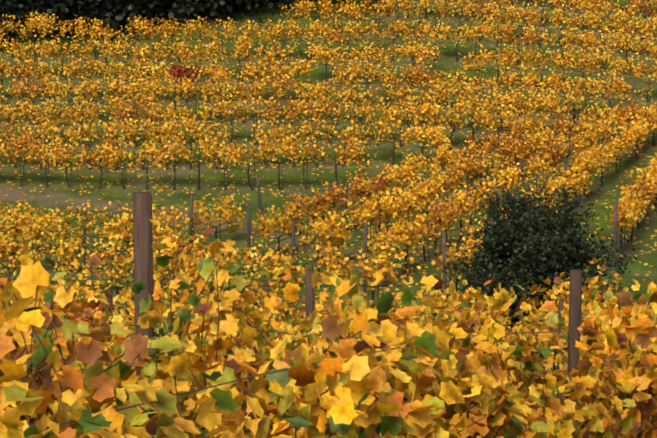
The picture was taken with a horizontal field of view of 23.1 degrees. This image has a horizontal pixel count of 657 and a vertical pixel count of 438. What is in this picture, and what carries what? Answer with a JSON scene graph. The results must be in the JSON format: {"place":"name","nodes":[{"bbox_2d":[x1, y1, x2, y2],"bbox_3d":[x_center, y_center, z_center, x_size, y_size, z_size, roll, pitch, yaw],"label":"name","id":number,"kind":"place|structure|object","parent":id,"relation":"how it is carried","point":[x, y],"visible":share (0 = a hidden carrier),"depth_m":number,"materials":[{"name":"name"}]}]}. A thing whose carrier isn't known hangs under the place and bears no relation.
{"place":"outdoors","nodes":[
{"label":"outdoors","id":0,"kind":"place"},
{"bbox_2d":[0,0,656,436],"bbox_3d":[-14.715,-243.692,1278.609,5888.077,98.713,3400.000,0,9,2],"label":"ground","id":1,"kind":"structure","parent":0,"point":[178,196],"depth_m":60.05,"materials":[{"name":"green plant"}]},
{"bbox_2d":[0,0,376,47],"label":"tree line","id":2,"kind":"object","parent":1,"relation":"on","point":[114,14],"depth_m":71.96,"materials":[{"name":"green plant"}]},
{"bbox_2d":[0,0,656,437],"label":"vine wood and posts","id":3,"kind":"object","parent":1,"relation":"on","point":[142,244],"visible":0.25,"depth_m":46.76,"materials":[{"name":"brown wood"}]},
{"bbox_2d":[0,0,656,294],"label":"vine leaves","id":4,"kind":"object","parent":3,"relation":"attached to","point":[629,209],"visible":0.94,"depth_m":57.96,"materials":[{"name":"yellow plant"}]},
{"bbox_2d":[0,219,656,437],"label":"vine leaves","id":5,"kind":"object","parent":3,"relation":"attached to","point":[341,390],"visible":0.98,"depth_m":7.86,"materials":[{"name":"yellow plant"}]},
{"bbox_2d":[35,88,656,425],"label":"trellis wires","id":6,"kind":"object","parent":3,"relation":"attached to","point":[367,254],"visible":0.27,"depth_m":15.85,"materials":[{"name":"grey metal"}]},
{"bbox_2d":[0,1,656,364],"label":"fallen leaves","id":7,"kind":"object","parent":1,"relation":"on","point":[274,194],"visible":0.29,"depth_m":56.63,"materials":[{"name":"plant"}]},
{"bbox_2d":[190,103,654,287],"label":"drip hoses","id":8,"kind":"object","parent":1,"relation":"on","point":[619,240],"visible":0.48,"depth_m":47.31,"materials":[{"name":"black plastic"}]},
{"bbox_2d":[432,171,643,326],"bbox_3d":[4.828,0.777,36.871,5.011,3.672,5.775,0,9,2],"label":"bush","id":9,"kind":"object","parent":1,"relation":"on","point":[527,257],"depth_m":36.26,"materials":[{"name":"green plant"}]}
]}

